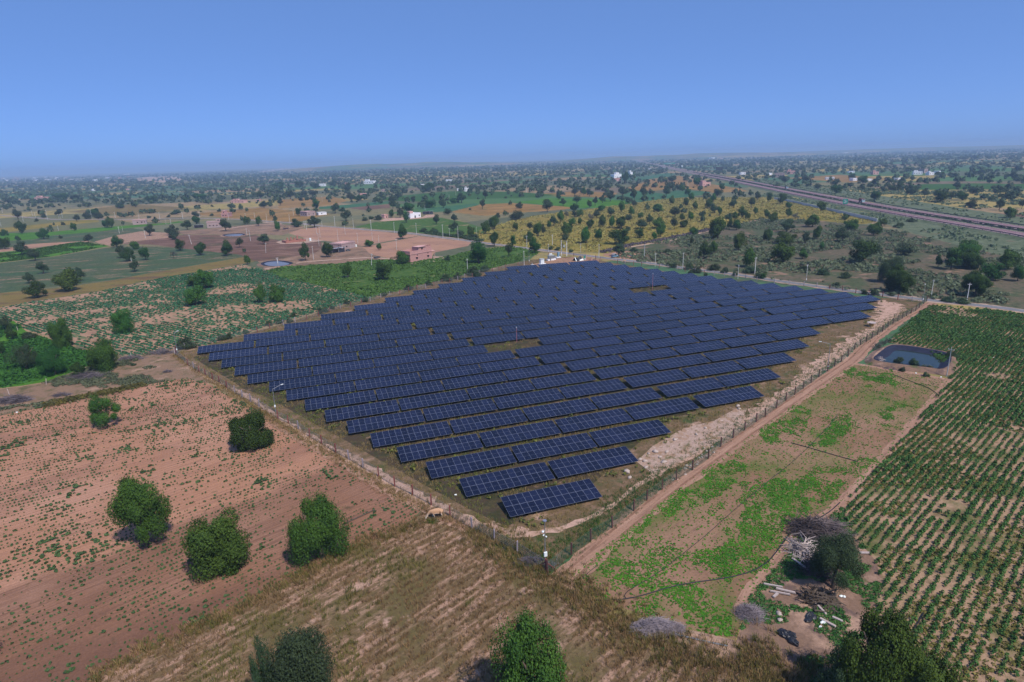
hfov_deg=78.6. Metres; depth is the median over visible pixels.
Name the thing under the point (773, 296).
solar panel table
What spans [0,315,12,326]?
tree
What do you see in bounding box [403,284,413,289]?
shrub
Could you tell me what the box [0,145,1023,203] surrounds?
ground
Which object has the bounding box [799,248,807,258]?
tree
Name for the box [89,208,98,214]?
tree
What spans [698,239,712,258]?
tree
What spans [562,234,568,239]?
tree
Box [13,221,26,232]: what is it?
tree
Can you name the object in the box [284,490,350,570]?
tree
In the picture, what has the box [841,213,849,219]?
tree
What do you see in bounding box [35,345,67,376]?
tree
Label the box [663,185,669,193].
tree
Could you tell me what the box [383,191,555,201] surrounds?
field
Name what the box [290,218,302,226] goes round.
tree
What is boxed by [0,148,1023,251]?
distant trees
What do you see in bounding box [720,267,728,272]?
shrub
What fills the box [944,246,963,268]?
tree
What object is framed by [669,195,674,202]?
tree
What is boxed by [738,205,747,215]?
tree
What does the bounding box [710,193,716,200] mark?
tree
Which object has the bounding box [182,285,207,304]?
tree
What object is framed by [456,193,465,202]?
tree
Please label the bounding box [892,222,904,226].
shrub
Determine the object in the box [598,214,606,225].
tree
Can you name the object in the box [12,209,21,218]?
tree
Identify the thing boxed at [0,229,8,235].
tree
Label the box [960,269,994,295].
tree
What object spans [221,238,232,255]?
tree
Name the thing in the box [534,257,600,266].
bare yard
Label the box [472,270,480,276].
shrub
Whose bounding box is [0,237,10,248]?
tree
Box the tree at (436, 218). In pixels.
[433,214,438,223]
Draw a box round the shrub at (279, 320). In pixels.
[275,318,283,323]
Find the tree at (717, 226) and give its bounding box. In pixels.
[708,217,726,237]
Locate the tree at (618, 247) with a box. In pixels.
[613,243,624,254]
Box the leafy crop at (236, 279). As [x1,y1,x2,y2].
[0,264,370,355]
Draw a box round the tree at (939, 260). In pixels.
[935,253,942,266]
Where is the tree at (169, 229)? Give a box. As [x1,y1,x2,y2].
[164,224,179,233]
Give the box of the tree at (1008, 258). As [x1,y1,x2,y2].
[998,249,1022,269]
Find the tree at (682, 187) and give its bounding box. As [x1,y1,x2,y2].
[679,184,686,190]
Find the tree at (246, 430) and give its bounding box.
[227,408,275,451]
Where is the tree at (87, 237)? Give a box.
[83,234,92,241]
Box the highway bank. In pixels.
[638,161,1023,241]
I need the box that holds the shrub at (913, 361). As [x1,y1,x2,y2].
[908,358,919,364]
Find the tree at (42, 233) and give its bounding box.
[35,227,49,238]
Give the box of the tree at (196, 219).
[191,216,199,223]
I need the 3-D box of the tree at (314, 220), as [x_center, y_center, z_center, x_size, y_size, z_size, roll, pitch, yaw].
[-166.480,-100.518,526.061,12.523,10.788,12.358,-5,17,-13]
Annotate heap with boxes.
[0,391,35,405]
[50,392,70,396]
[64,369,106,380]
[117,351,148,360]
[147,347,173,355]
[513,554,548,565]
[537,560,559,570]
[627,613,686,638]
[730,600,770,626]
[780,532,819,562]
[781,508,862,545]
[790,554,846,586]
[794,581,845,612]
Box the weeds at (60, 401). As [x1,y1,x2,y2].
[42,381,145,407]
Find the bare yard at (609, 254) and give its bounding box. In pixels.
[603,251,641,259]
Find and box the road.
[0,215,1023,311]
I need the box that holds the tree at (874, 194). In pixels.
[870,191,881,199]
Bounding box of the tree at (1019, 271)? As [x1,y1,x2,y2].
[1009,264,1023,280]
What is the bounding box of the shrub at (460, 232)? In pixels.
[455,230,463,234]
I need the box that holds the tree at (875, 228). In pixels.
[866,222,882,235]
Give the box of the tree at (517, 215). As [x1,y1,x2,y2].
[509,210,523,218]
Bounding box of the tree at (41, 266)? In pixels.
[35,261,48,273]
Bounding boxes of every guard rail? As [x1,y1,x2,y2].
[697,174,1023,236]
[704,174,1023,230]
[713,174,1023,224]
[713,175,1023,228]
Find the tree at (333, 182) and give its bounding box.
[328,179,337,185]
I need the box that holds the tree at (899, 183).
[897,180,904,187]
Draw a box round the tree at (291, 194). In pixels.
[285,190,295,198]
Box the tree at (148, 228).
[143,224,154,235]
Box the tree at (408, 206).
[403,202,413,211]
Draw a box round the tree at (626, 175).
[622,171,628,181]
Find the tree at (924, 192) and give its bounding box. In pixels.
[921,189,928,196]
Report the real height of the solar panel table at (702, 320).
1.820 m
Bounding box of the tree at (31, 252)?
[26,248,40,260]
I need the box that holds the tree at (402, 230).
[398,223,406,238]
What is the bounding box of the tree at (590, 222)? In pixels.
[586,219,593,228]
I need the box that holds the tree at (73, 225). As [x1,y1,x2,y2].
[70,223,76,230]
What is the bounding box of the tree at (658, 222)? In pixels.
[651,216,665,226]
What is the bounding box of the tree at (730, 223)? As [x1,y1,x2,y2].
[727,218,732,229]
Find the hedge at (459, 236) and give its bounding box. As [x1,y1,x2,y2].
[423,231,484,241]
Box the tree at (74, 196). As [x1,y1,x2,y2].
[71,194,79,199]
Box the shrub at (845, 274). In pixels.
[838,272,850,278]
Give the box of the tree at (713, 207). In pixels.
[710,203,718,212]
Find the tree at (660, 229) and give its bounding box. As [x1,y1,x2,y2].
[656,223,665,236]
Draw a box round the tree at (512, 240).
[510,235,515,245]
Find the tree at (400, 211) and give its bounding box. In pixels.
[397,208,403,217]
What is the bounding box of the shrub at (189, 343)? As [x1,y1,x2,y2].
[175,336,196,349]
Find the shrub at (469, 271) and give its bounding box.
[466,266,478,276]
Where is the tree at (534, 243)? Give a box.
[529,237,540,252]
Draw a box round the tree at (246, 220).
[243,216,250,223]
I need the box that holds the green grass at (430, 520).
[422,517,439,523]
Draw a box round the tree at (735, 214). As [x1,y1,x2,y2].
[732,212,737,218]
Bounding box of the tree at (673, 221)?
[670,217,678,229]
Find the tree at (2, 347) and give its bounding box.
[0,342,5,352]
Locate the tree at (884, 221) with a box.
[878,218,887,225]
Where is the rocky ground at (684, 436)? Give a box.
[637,409,746,472]
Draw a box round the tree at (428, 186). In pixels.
[422,182,434,191]
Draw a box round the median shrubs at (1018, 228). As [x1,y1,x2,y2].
[694,172,1023,229]
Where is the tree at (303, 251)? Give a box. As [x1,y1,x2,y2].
[298,242,309,260]
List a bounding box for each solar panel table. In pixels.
[197,340,253,352]
[208,347,266,360]
[221,353,281,367]
[235,360,296,374]
[243,329,295,340]
[247,367,311,383]
[256,334,309,346]
[269,340,324,352]
[269,373,335,390]
[283,346,340,359]
[284,319,332,329]
[286,381,355,399]
[298,324,347,334]
[298,352,357,366]
[305,390,376,410]
[311,328,361,339]
[312,359,373,374]
[321,310,366,319]
[325,334,378,345]
[325,399,399,421]
[335,314,381,323]
[335,365,399,381]
[341,339,396,352]
[347,409,424,432]
[349,318,397,328]
[354,302,396,310]
[355,372,420,389]
[358,345,414,358]
[362,323,412,333]
[368,306,411,314]
[370,421,452,446]
[373,352,432,366]
[376,380,444,399]
[379,328,430,339]
[383,309,428,318]
[385,294,425,301]
[396,333,449,345]
[397,434,482,461]
[398,298,439,305]
[398,313,444,323]
[398,357,458,372]
[398,389,469,409]
[412,301,455,309]
[413,287,450,294]
[415,318,462,327]
[415,339,469,351]
[419,364,482,380]
[422,398,496,420]
[426,290,465,297]
[426,447,516,477]
[429,305,472,313]
[430,345,487,358]
[432,322,482,333]
[438,281,474,287]
[440,294,480,301]
[441,371,506,389]
[444,309,489,318]
[449,409,527,432]
[451,284,488,290]
[451,327,502,338]
[456,297,497,305]
[456,350,515,364]
[459,462,554,496]
[462,275,496,281]
[462,313,508,322]
[466,380,534,398]
[471,332,523,344]
[473,301,515,309]
[479,356,539,371]
[479,420,560,446]
[481,317,528,327]
[484,270,517,275]
[488,304,532,313]
[493,388,563,408]
[497,293,537,301]
[500,479,601,516]
[501,321,549,332]
[503,363,566,379]
[506,265,538,269]
[507,308,552,317]
[511,433,596,461]
[514,296,556,304]
[514,343,571,356]
[518,267,549,272]
[519,286,557,293]
[522,326,572,337]
[522,398,596,419]
[524,278,559,283]
[527,312,572,321]
[530,371,595,388]
[531,270,564,275]
[531,300,574,308]
[536,289,576,296]
[537,262,568,267]
[538,332,590,344]
[539,348,597,363]
[540,280,576,286]
[546,272,579,277]
[547,316,595,326]
[547,446,637,477]
[550,265,582,269]
[550,303,594,312]
[555,292,595,300]
[555,408,632,431]
[557,283,594,289]
[559,378,626,397]
[565,355,625,370]
[567,336,622,349]
[568,260,598,264]
[570,307,615,316]
[570,320,618,331]
[581,262,612,267]
[587,326,639,337]
[589,420,670,445]
[590,387,661,407]
[592,299,634,307]
[592,311,638,320]
[593,341,649,355]
[593,362,655,378]
[594,279,630,285]
[594,288,633,296]
[597,264,628,269]
[611,292,651,299]
[612,266,644,271]
[612,302,655,311]
[613,282,650,288]
[615,315,662,325]
[618,330,670,342]
[620,347,678,361]
[623,369,688,386]
[625,397,698,419]
[628,269,661,274]
[629,276,664,282]
[631,295,672,302]
[634,320,684,331]
[635,306,679,315]
[644,271,678,276]
[645,335,699,347]
[648,279,684,285]
[649,354,710,369]
[650,288,690,295]
[652,298,694,306]
[656,377,725,396]
[658,310,704,320]
[662,273,697,279]
[665,324,716,335]
[666,281,702,288]
[671,290,711,298]
[673,340,728,353]
[675,301,718,310]
[680,275,716,281]
[680,314,727,325]
[681,360,743,376]
[686,284,724,291]
[692,293,733,301]
[692,328,745,340]
[693,386,763,406]
[700,305,743,314]
[701,278,737,284]
[702,346,761,360]
[707,287,746,294]
[710,318,759,329]
[715,368,779,385]
[716,297,758,305]
[721,280,757,287]
[722,309,768,319]
[722,333,775,346]
[728,289,769,297]
[735,352,795,367]
[739,322,789,334]
[741,283,780,290]
[741,300,783,309]
[752,292,793,300]
[753,313,799,323]
[753,339,808,352]
[764,286,803,293]
[765,304,808,313]
[768,327,820,339]
[777,296,820,304]
[782,317,831,327]
[788,288,828,296]
[793,308,839,317]
[802,299,845,308]
[813,292,853,299]
[823,311,870,321]
[831,303,876,312]
[837,295,880,303]
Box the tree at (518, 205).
[515,202,522,208]
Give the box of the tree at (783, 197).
[778,193,786,203]
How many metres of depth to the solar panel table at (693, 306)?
212.01 m
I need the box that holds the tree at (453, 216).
[451,214,457,221]
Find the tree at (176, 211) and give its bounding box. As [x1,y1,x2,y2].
[170,209,180,214]
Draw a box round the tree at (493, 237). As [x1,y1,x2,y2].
[489,231,498,246]
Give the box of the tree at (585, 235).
[580,226,590,242]
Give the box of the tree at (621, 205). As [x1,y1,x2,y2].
[618,202,624,211]
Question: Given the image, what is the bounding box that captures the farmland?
[0,183,1023,681]
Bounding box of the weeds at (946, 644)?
[846,305,1023,681]
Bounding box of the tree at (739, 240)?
[733,229,747,249]
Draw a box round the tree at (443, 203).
[440,200,446,207]
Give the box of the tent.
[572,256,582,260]
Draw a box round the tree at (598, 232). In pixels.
[594,227,602,239]
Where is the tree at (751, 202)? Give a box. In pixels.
[748,197,754,206]
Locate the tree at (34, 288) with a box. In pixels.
[20,279,47,297]
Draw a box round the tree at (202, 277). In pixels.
[193,269,215,287]
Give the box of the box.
[867,321,875,326]
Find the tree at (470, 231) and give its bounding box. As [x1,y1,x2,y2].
[467,225,473,234]
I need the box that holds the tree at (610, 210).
[607,207,614,213]
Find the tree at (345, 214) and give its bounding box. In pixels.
[340,209,352,220]
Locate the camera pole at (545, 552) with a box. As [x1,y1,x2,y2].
[542,519,546,557]
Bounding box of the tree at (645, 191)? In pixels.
[640,186,647,194]
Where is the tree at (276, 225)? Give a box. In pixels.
[274,220,279,229]
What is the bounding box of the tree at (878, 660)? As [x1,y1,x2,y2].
[825,597,926,681]
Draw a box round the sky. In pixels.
[0,0,1023,175]
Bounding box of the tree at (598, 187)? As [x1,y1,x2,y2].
[595,184,602,189]
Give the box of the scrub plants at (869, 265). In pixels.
[617,218,1023,303]
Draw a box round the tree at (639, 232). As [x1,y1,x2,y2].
[634,228,643,237]
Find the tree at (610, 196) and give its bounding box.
[606,190,614,200]
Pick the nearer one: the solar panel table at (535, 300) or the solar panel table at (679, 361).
the solar panel table at (679, 361)
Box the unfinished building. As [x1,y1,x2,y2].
[282,235,305,242]
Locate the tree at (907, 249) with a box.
[893,243,917,254]
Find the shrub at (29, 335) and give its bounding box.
[21,332,36,338]
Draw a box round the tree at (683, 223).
[679,220,687,226]
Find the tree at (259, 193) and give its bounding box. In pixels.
[256,190,264,197]
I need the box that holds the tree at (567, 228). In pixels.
[561,221,572,234]
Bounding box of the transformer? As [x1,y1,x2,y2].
[546,253,555,260]
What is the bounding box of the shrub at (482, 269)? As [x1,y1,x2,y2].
[479,265,489,271]
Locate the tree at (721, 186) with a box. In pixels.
[719,183,724,189]
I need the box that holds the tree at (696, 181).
[693,177,700,184]
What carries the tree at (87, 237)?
on the farmland
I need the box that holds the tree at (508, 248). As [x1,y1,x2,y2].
[505,242,512,254]
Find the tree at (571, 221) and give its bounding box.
[568,217,575,224]
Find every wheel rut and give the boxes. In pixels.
[555,302,929,580]
[566,303,934,586]
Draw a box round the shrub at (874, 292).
[870,289,879,295]
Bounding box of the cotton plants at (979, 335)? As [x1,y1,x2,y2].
[844,304,1023,681]
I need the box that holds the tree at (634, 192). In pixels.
[630,188,636,199]
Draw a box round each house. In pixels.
[132,219,146,224]
[206,219,221,227]
[221,210,231,216]
[230,199,247,202]
[300,210,315,215]
[316,212,326,214]
[329,240,355,248]
[364,179,374,183]
[381,214,388,217]
[400,245,434,261]
[408,211,420,217]
[610,172,620,177]
[699,180,710,185]
[774,173,784,177]
[870,170,878,174]
[912,170,922,174]
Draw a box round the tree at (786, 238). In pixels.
[775,231,797,244]
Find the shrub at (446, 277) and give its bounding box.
[440,273,452,281]
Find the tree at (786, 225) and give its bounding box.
[780,218,794,231]
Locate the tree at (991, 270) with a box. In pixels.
[977,261,1008,279]
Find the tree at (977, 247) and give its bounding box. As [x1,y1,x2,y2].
[957,239,983,253]
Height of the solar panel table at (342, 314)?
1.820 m
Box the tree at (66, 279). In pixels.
[51,267,82,291]
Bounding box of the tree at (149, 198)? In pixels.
[143,196,157,201]
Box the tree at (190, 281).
[185,276,196,285]
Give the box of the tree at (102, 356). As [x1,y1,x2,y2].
[85,338,118,371]
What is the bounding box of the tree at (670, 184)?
[664,181,673,188]
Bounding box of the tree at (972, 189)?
[967,187,976,193]
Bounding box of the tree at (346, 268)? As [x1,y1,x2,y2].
[341,262,351,276]
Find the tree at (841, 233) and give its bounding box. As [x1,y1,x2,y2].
[834,226,851,240]
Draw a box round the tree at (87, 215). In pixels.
[82,212,91,218]
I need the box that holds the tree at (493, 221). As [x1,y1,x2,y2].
[488,215,499,228]
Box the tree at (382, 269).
[375,260,392,279]
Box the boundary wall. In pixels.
[774,197,876,221]
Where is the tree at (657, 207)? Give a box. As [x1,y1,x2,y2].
[652,204,663,211]
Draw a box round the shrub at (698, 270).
[692,266,702,272]
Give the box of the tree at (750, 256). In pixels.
[742,247,756,265]
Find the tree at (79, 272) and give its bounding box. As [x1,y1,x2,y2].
[74,267,85,280]
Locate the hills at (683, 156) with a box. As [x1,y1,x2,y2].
[536,152,861,162]
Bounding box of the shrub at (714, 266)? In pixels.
[707,263,720,270]
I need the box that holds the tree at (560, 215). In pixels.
[557,210,563,221]
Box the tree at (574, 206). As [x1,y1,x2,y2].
[570,203,579,210]
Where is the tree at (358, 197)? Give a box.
[353,194,364,200]
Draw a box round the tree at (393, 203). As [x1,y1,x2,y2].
[389,200,396,206]
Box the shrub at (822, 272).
[817,269,829,274]
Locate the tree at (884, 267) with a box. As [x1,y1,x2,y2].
[877,256,904,281]
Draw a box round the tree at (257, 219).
[255,215,261,225]
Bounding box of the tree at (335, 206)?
[330,202,339,212]
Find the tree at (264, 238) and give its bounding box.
[256,233,269,242]
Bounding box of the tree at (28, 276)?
[21,272,34,282]
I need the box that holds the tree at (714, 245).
[709,240,718,252]
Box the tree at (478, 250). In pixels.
[467,240,486,262]
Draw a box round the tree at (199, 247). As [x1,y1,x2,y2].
[194,242,206,254]
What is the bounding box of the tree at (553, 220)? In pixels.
[549,215,557,223]
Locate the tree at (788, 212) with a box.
[785,208,791,215]
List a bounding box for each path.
[184,357,528,538]
[221,222,281,229]
[265,257,394,268]
[268,421,579,592]
[528,300,906,535]
[550,302,936,589]
[629,220,756,246]
[734,378,952,615]
[858,363,949,380]
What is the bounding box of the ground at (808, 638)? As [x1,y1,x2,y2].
[636,512,907,681]
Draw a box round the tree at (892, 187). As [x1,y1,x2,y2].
[887,184,897,190]
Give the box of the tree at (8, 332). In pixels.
[4,326,17,338]
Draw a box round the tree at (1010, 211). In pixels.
[1004,207,1017,217]
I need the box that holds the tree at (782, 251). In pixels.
[768,241,794,260]
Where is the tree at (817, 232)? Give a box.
[813,225,822,238]
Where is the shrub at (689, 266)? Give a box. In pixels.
[683,263,693,269]
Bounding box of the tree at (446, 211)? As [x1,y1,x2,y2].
[444,208,450,213]
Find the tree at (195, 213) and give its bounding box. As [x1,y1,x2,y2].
[191,211,200,215]
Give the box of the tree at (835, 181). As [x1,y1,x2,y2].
[830,178,840,184]
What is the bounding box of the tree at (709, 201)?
[705,198,712,207]
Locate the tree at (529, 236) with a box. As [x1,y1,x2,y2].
[523,230,532,241]
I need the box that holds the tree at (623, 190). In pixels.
[619,186,626,195]
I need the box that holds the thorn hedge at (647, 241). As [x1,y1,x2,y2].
[600,228,709,252]
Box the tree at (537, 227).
[533,222,541,235]
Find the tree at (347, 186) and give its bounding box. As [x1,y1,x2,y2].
[344,183,350,189]
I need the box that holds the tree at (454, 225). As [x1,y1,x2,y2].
[448,222,458,230]
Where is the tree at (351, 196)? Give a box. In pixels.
[346,192,353,199]
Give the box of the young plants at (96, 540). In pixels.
[0,377,422,681]
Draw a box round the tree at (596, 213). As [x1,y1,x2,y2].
[593,209,600,215]
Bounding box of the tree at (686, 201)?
[683,198,688,204]
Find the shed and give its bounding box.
[332,247,344,252]
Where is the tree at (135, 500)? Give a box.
[103,475,174,546]
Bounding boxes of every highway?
[639,161,1023,236]
[642,161,1023,228]
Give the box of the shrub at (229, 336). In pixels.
[224,332,232,338]
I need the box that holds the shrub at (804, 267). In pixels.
[797,265,809,269]
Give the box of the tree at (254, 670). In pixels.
[248,632,277,681]
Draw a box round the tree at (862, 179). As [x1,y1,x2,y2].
[858,175,868,182]
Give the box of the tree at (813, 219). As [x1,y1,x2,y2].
[804,214,820,226]
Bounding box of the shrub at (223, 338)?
[216,335,227,339]
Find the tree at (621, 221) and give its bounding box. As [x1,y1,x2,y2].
[615,216,625,228]
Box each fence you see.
[173,348,546,570]
[174,252,585,351]
[546,296,927,572]
[595,255,926,300]
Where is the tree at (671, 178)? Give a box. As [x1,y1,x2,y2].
[667,175,676,180]
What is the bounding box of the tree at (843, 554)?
[807,531,864,597]
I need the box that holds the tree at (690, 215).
[688,211,693,219]
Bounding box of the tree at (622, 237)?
[608,227,629,243]
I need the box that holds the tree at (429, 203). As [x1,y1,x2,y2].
[424,200,436,207]
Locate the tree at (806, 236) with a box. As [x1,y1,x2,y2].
[801,231,809,242]
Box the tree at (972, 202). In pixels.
[966,199,977,207]
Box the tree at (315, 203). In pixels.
[312,199,318,207]
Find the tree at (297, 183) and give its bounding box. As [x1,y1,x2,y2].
[294,181,303,187]
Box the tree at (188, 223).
[180,220,191,229]
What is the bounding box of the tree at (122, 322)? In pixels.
[109,308,136,333]
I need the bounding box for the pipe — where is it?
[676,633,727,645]
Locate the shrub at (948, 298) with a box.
[939,296,954,302]
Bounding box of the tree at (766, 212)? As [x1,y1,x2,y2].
[764,209,769,215]
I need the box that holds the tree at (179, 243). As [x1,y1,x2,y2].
[174,238,184,250]
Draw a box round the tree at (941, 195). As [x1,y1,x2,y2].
[933,190,950,201]
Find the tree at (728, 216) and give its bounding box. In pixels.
[724,213,733,218]
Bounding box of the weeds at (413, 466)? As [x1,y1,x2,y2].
[197,270,881,526]
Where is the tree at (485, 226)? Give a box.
[480,220,489,232]
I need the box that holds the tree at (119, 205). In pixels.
[115,202,124,207]
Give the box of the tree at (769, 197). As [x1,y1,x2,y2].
[767,193,772,201]
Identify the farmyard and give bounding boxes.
[381,215,434,220]
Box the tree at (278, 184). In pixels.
[272,182,283,186]
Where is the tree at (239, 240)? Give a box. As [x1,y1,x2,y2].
[235,237,243,246]
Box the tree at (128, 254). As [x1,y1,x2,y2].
[119,247,135,260]
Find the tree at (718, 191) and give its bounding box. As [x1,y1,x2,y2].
[714,188,723,195]
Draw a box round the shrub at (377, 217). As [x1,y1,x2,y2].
[373,215,382,219]
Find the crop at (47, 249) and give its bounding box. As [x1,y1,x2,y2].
[0,241,102,261]
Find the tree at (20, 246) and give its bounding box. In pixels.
[13,240,28,253]
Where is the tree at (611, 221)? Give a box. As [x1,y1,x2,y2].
[609,215,614,227]
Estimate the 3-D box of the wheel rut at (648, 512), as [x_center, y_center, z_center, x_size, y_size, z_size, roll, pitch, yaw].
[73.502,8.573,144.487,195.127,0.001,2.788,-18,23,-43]
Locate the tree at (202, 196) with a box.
[193,193,206,199]
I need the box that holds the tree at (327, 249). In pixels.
[321,242,333,256]
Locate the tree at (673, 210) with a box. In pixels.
[669,206,679,214]
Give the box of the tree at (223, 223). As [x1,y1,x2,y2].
[219,219,231,230]
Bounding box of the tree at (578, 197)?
[572,195,580,203]
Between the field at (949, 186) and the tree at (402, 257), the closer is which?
the tree at (402, 257)
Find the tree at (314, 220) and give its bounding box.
[307,215,320,227]
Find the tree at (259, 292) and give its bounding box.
[253,283,266,301]
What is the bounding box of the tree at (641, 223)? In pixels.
[636,219,647,226]
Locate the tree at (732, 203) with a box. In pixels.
[728,199,737,206]
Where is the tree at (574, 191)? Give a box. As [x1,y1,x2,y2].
[571,187,578,195]
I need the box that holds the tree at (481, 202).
[479,199,484,208]
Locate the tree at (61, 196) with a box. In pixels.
[50,193,68,198]
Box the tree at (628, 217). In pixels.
[624,214,632,219]
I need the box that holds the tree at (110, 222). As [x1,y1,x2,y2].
[104,216,114,227]
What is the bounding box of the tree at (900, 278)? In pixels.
[883,264,915,293]
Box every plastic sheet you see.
[777,628,798,646]
[805,611,816,622]
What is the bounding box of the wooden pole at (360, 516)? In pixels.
[343,509,374,524]
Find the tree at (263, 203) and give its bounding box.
[260,200,267,206]
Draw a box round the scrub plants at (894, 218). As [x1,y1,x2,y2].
[742,176,1023,259]
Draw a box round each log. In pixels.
[763,583,782,587]
[770,590,790,595]
[776,587,795,593]
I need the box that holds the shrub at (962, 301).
[955,298,969,304]
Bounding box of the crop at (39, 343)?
[0,323,87,387]
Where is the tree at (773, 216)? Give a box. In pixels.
[768,211,777,221]
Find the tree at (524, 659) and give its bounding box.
[485,602,569,681]
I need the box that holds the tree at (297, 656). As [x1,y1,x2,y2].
[261,622,339,681]
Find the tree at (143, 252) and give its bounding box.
[137,247,148,259]
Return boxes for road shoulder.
[6,215,1023,312]
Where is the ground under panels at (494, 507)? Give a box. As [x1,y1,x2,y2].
[194,265,868,526]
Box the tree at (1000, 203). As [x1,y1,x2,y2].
[995,199,1004,209]
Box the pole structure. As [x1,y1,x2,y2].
[561,240,566,255]
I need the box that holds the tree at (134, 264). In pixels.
[128,260,138,271]
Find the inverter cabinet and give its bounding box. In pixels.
[539,258,545,263]
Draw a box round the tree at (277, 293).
[269,284,284,301]
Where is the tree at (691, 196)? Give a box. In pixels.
[688,192,694,199]
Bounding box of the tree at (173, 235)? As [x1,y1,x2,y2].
[168,231,178,238]
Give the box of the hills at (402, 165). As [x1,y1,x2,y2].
[248,162,546,173]
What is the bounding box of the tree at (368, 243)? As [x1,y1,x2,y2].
[364,240,373,246]
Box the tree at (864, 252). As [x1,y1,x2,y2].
[848,239,878,261]
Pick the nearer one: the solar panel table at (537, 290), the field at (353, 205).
the solar panel table at (537, 290)
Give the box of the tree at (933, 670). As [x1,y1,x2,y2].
[896,643,967,681]
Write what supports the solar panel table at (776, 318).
on the ground under panels at (494, 507)
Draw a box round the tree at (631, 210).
[628,206,633,214]
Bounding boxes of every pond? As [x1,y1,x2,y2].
[220,233,248,236]
[257,260,295,267]
[864,344,961,374]
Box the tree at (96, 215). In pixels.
[92,212,102,218]
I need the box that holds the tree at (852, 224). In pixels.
[843,219,858,229]
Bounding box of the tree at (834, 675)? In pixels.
[814,636,868,681]
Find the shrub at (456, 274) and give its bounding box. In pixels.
[453,272,461,278]
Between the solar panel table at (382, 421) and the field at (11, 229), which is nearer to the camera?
the solar panel table at (382, 421)
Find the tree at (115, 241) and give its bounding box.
[111,235,123,246]
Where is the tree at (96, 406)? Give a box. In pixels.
[85,392,120,427]
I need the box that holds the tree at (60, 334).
[46,316,72,347]
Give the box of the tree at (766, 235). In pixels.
[762,229,770,242]
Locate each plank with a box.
[791,558,806,569]
[819,617,835,626]
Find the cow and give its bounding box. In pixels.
[425,508,443,518]
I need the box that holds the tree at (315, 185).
[310,182,320,187]
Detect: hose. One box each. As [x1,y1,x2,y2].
[596,502,839,600]
[624,414,837,597]
[791,442,857,461]
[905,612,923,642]
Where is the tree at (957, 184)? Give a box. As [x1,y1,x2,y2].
[953,181,960,187]
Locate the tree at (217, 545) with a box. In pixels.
[178,506,251,582]
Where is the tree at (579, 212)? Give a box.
[576,209,583,216]
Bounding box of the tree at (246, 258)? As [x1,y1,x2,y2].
[243,254,250,264]
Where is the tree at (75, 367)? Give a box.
[68,361,85,374]
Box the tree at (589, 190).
[586,188,592,195]
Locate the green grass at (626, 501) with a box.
[473,307,913,577]
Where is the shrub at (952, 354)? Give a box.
[945,351,959,357]
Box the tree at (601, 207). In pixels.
[598,205,605,210]
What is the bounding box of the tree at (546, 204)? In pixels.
[542,199,552,211]
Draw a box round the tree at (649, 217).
[646,214,653,223]
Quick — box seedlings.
[574,365,946,636]
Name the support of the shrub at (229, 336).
on the farmland
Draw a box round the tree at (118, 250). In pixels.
[115,245,124,255]
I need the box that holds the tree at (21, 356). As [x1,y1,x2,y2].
[0,342,37,368]
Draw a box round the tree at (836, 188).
[830,184,842,192]
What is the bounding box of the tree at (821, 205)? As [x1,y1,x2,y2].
[817,201,826,210]
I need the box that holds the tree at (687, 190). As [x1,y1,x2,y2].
[684,188,690,194]
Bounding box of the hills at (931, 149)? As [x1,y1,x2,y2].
[802,145,1023,152]
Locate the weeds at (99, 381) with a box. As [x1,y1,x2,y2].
[0,353,202,410]
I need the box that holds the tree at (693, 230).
[689,227,697,234]
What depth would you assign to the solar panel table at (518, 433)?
118.05 m
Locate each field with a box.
[0,220,99,231]
[0,221,182,240]
[0,228,165,248]
[0,241,87,251]
[0,242,106,261]
[0,246,243,292]
[0,257,254,306]
[0,264,369,355]
[0,321,84,387]
[0,352,211,415]
[0,378,419,681]
[70,204,187,215]
[90,511,754,681]
[95,231,169,245]
[123,235,321,260]
[137,176,180,181]
[179,223,303,234]
[179,257,921,570]
[200,208,327,221]
[258,244,388,269]
[260,168,298,171]
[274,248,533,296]
[278,197,346,208]
[290,227,418,245]
[319,201,388,208]
[351,204,389,209]
[357,218,482,237]
[363,236,470,258]
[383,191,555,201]
[420,203,477,211]
[453,203,569,215]
[462,197,875,252]
[512,198,631,207]
[544,191,616,197]
[580,365,943,638]
[608,212,805,236]
[616,190,709,200]
[625,176,745,192]
[625,219,1023,308]
[635,173,674,180]
[752,178,1023,225]
[761,194,1023,259]
[790,175,884,181]
[845,307,1023,681]
[914,183,1023,189]
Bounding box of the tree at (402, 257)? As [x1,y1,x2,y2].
[394,250,409,263]
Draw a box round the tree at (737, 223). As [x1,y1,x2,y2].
[732,219,740,229]
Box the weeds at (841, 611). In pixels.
[635,506,928,681]
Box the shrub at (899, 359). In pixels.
[893,356,903,362]
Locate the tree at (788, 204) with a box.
[785,202,792,207]
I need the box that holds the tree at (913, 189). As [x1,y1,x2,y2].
[905,185,918,193]
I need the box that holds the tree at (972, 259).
[957,248,985,269]
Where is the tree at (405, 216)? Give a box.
[403,211,409,222]
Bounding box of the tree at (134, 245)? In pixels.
[129,241,139,248]
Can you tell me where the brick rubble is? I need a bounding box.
[277,238,324,243]
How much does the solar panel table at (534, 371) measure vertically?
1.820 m
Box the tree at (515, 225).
[512,222,517,230]
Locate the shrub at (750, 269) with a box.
[744,265,759,272]
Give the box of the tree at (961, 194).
[957,191,968,200]

